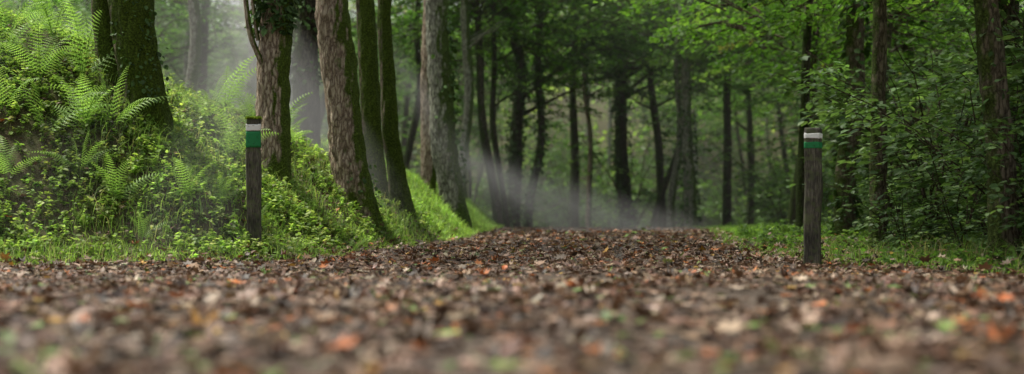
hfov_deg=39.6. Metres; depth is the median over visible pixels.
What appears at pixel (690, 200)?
tree
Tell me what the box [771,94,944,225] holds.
shrub
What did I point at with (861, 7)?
tree
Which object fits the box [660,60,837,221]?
tree
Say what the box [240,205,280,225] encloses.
fern
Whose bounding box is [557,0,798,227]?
tree
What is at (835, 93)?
tree
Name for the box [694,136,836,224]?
shrub
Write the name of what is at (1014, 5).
tree
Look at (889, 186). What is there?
shrub
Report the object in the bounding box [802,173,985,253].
shrub
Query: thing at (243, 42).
tree
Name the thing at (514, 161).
tree
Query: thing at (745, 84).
tree
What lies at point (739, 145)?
tree
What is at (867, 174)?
shrub
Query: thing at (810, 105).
shrub
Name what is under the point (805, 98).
tree
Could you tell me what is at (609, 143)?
tree
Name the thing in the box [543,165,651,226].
shrub
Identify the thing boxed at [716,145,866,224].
shrub
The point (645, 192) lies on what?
shrub
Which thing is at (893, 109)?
shrub
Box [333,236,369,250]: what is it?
fern
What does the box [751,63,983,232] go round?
shrub
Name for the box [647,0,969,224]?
tree
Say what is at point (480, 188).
shrub
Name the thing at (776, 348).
fallen leaves
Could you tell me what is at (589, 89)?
tree
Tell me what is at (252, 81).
tree
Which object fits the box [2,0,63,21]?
tree
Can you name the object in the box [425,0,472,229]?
tree
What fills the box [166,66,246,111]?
fern
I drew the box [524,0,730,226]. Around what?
tree
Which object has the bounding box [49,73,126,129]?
fern
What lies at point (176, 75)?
tree
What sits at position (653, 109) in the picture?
tree
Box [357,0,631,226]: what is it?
tree
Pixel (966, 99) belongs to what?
shrub
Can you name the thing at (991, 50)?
tree
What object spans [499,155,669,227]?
shrub
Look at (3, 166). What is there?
fern
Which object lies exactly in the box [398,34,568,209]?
tree
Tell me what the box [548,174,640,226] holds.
shrub
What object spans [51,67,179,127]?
fern
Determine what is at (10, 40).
fern
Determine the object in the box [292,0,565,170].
tree
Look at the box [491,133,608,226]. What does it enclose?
shrub
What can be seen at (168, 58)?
tree
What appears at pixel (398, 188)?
tree
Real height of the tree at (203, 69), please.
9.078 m
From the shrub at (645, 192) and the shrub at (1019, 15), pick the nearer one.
the shrub at (1019, 15)
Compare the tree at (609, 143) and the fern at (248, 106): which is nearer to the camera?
the fern at (248, 106)
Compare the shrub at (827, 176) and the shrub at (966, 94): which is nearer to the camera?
the shrub at (966, 94)
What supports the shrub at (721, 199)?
on the ground at (32, 141)
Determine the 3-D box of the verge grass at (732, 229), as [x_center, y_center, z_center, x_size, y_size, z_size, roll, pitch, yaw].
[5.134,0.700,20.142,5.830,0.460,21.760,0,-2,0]
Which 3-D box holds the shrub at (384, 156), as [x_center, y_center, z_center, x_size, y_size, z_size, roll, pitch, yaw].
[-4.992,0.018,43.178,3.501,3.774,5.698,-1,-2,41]
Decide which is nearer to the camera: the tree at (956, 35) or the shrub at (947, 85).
the tree at (956, 35)
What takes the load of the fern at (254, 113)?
on the ground at (32, 141)
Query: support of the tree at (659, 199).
on the ground at (32, 141)
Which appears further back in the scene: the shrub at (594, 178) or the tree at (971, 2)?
the shrub at (594, 178)
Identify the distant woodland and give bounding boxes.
[0,0,1023,226]
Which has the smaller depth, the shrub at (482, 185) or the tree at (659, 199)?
the tree at (659, 199)
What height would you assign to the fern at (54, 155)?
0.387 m
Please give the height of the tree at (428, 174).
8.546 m
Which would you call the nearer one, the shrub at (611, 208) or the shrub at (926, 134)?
the shrub at (926, 134)
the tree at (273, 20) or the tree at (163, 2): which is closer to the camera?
the tree at (273, 20)
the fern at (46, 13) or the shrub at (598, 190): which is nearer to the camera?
the fern at (46, 13)
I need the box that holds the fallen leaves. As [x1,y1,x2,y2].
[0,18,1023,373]
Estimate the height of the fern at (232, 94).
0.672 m
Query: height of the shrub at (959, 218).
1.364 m
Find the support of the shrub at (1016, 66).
on the ground at (32, 141)
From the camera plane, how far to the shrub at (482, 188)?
50.13 m
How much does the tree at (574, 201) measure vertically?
8.829 m
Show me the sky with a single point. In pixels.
(233, 3)
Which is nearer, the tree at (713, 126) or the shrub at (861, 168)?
the shrub at (861, 168)
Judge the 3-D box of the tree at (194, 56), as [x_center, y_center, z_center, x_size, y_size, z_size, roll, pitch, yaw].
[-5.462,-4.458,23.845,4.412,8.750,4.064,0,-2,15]
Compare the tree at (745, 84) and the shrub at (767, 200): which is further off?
the shrub at (767, 200)
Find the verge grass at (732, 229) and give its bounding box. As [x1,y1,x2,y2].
[683,223,1023,274]
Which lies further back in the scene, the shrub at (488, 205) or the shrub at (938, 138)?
the shrub at (488, 205)
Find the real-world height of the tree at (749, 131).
8.824 m
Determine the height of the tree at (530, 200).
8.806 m
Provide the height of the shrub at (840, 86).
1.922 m
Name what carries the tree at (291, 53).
on the ground at (32, 141)
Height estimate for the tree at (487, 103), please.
10.374 m
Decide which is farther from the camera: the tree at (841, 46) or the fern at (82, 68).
the tree at (841, 46)
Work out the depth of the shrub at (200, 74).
28.95 m
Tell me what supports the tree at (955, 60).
on the ground at (32, 141)
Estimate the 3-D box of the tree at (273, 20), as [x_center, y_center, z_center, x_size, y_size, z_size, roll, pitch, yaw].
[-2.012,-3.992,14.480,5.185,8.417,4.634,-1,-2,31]
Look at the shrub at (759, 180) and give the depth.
52.49 m
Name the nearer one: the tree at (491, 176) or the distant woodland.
the tree at (491, 176)
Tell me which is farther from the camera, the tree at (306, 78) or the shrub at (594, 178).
the shrub at (594, 178)
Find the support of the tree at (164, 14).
on the ground at (32, 141)
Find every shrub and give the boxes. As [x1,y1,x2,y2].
[38,0,171,47]
[162,12,321,113]
[174,52,360,138]
[184,76,254,106]
[231,98,420,153]
[321,124,413,171]
[409,168,536,213]
[467,172,581,223]
[467,174,506,211]
[468,163,550,221]
[472,171,504,212]
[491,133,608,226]
[499,118,676,227]
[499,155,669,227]
[520,201,585,226]
[521,149,631,226]
[536,113,734,227]
[542,173,682,227]
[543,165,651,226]
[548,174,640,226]
[629,151,740,221]
[675,169,790,224]
[682,190,786,224]
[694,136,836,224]
[697,178,784,223]
[703,184,784,224]
[713,160,830,217]
[713,171,787,223]
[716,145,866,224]
[721,169,830,223]
[732,172,791,216]
[733,177,785,222]
[750,91,933,223]
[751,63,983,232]
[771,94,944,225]
[778,50,986,242]
[779,153,865,217]
[784,47,979,227]
[791,71,1023,254]
[792,63,987,235]
[792,122,965,207]
[798,47,1022,238]
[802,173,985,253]
[805,35,976,238]
[825,45,1020,244]
[837,12,1023,252]
[839,28,981,227]
[857,153,949,209]
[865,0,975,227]
[865,80,978,157]
[875,110,1023,256]
[886,113,1023,251]
[889,19,1021,198]
[891,32,1021,209]
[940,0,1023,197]
[940,13,1023,243]
[942,3,1023,241]
[963,109,1023,265]
[973,16,1023,259]
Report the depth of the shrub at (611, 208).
42.60 m
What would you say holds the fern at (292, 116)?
on the ground at (32, 141)
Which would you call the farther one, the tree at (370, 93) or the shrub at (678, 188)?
the shrub at (678, 188)
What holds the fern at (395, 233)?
on the ground at (32, 141)
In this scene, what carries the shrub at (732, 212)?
on the ground at (32, 141)
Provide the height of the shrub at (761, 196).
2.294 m
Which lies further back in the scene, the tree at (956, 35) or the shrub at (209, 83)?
the shrub at (209, 83)
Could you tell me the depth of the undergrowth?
12.94 m
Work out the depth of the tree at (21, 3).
55.28 m
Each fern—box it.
[0,0,52,31]
[0,16,53,56]
[0,64,114,136]
[0,68,57,112]
[0,136,46,177]
[1,22,76,76]
[29,0,88,37]
[32,131,121,173]
[42,0,168,80]
[48,0,93,46]
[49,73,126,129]
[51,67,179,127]
[90,154,169,199]
[129,211,176,238]
[157,157,216,196]
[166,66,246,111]
[173,55,255,111]
[202,171,243,201]
[213,106,278,154]
[224,85,293,116]
[225,97,304,124]
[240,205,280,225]
[242,92,312,123]
[290,117,311,140]
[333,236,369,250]
[382,222,404,237]
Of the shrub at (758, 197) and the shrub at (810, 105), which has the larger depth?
the shrub at (758, 197)
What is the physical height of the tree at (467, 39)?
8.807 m
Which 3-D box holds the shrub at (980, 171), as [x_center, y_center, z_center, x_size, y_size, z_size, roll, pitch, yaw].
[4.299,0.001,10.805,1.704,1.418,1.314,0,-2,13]
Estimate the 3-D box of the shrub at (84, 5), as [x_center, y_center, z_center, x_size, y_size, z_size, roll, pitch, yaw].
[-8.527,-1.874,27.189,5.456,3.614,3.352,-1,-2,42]
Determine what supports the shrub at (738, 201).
on the ground at (32, 141)
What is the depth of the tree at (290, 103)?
52.59 m
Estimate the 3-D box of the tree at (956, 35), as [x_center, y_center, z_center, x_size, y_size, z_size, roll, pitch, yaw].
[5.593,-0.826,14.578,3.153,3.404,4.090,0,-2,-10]
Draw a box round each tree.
[0,0,68,22]
[1,0,247,78]
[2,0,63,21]
[6,0,222,85]
[6,0,235,90]
[27,0,246,37]
[61,0,258,97]
[62,0,255,93]
[91,0,175,139]
[155,1,247,98]
[155,3,242,83]
[155,25,245,105]
[163,24,321,106]
[184,0,200,92]
[228,37,415,130]
[233,32,407,106]
[240,0,258,111]
[243,0,300,192]
[289,0,322,144]
[289,1,422,106]
[291,0,509,167]
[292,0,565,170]
[314,0,385,233]
[318,3,532,158]
[318,29,415,129]
[320,88,325,129]
[350,0,540,201]
[351,0,610,226]
[353,6,561,199]
[355,0,670,226]
[356,0,389,206]
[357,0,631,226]
[377,0,416,222]
[379,15,613,203]
[392,0,679,227]
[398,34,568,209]
[420,0,436,193]
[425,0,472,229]
[451,3,687,226]
[488,0,707,226]
[512,0,800,227]
[520,4,673,223]
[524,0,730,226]
[525,3,672,215]
[539,0,785,226]
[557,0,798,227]
[567,0,838,227]
[569,2,704,183]
[583,0,1021,232]
[593,58,794,189]
[609,1,843,225]
[627,1,835,211]
[644,32,840,225]
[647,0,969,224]
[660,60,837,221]
[671,49,870,204]
[689,0,972,125]
[694,4,967,177]
[713,0,970,238]
[729,0,972,102]
[740,4,973,224]
[756,0,1021,225]
[763,28,967,182]
[783,0,1023,261]
[794,0,887,246]
[820,0,1023,213]
[825,0,978,198]
[835,0,1023,240]
[845,3,1023,145]
[920,0,1023,231]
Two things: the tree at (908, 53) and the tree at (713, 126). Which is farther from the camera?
the tree at (713, 126)
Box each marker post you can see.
[245,116,261,246]
[803,128,822,264]
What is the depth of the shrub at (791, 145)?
29.60 m
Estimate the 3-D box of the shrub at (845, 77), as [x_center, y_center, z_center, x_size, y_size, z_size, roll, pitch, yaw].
[4.622,-0.490,16.370,3.266,2.727,2.344,0,-2,-2]
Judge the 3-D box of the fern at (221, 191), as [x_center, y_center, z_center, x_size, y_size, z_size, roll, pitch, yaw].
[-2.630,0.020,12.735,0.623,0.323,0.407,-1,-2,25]
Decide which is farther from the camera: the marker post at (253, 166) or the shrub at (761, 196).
the shrub at (761, 196)
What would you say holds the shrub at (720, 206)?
on the ground at (32, 141)
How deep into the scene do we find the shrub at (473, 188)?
47.60 m
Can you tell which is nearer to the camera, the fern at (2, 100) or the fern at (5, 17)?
the fern at (2, 100)
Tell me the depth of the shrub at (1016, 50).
12.09 m
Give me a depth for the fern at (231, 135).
13.96 m
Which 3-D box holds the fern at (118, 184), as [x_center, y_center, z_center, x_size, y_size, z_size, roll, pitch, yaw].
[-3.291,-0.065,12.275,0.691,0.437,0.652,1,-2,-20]
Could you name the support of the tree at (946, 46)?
on the ground at (32, 141)
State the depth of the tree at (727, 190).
34.93 m
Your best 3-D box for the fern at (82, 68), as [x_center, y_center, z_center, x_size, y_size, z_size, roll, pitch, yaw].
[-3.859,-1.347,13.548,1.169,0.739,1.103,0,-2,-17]
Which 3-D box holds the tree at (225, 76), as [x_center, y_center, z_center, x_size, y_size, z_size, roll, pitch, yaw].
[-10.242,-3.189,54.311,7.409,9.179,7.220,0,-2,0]
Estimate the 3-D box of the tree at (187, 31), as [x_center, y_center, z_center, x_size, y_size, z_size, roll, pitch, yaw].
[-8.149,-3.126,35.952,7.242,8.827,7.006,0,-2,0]
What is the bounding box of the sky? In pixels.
[7,0,1022,28]
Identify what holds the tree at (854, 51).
on the ground at (32, 141)
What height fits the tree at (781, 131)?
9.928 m
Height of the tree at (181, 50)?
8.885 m
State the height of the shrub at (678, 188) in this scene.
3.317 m
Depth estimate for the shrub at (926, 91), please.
16.14 m
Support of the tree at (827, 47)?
on the ground at (32, 141)
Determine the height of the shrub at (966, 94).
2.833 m
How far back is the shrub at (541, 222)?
42.18 m
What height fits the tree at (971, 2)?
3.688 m
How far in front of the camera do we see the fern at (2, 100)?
12.66 m
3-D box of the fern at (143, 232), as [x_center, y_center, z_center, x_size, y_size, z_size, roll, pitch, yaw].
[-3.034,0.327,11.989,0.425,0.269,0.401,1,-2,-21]
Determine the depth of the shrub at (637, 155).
44.17 m
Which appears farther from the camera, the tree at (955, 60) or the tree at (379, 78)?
the tree at (379, 78)
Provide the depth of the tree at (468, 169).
42.28 m
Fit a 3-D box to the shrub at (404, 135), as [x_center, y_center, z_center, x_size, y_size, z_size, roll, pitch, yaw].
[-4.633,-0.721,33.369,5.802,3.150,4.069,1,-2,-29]
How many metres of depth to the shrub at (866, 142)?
18.55 m
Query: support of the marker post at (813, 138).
on the ground at (32, 141)
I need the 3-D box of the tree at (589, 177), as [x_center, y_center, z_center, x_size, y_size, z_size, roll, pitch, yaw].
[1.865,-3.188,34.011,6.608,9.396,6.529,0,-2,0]
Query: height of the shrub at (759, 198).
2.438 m
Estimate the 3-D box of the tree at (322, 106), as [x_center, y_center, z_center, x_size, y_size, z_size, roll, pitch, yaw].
[-3.348,-4.245,27.111,7.249,8.818,7.382,0,-2,0]
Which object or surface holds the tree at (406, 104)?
on the ground at (32, 141)
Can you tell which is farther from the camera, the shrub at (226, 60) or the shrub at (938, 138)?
the shrub at (226, 60)
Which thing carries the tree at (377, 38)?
on the ground at (32, 141)
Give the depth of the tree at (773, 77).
27.28 m
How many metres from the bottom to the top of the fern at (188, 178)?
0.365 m
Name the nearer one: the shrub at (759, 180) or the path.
the path
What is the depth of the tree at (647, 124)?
56.45 m
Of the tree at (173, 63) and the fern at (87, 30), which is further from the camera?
the tree at (173, 63)
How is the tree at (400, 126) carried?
on the ground at (32, 141)
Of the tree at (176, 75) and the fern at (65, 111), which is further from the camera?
the tree at (176, 75)
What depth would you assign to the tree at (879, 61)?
14.02 m
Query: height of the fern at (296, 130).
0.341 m
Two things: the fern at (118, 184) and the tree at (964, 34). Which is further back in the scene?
the tree at (964, 34)
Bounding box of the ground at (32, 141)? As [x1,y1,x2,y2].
[0,23,1021,273]
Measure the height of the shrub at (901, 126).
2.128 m
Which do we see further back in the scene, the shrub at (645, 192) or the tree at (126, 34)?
the shrub at (645, 192)
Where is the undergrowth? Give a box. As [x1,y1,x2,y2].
[0,6,1023,271]
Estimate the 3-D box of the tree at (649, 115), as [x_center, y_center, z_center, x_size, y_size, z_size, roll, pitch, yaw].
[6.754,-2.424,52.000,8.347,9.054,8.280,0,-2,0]
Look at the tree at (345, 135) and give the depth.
15.80 m
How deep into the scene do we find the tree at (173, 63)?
38.11 m
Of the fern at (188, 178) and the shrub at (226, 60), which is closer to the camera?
the fern at (188, 178)
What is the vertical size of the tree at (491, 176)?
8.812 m
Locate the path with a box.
[0,229,1023,373]
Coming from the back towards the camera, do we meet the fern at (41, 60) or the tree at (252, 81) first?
the tree at (252, 81)

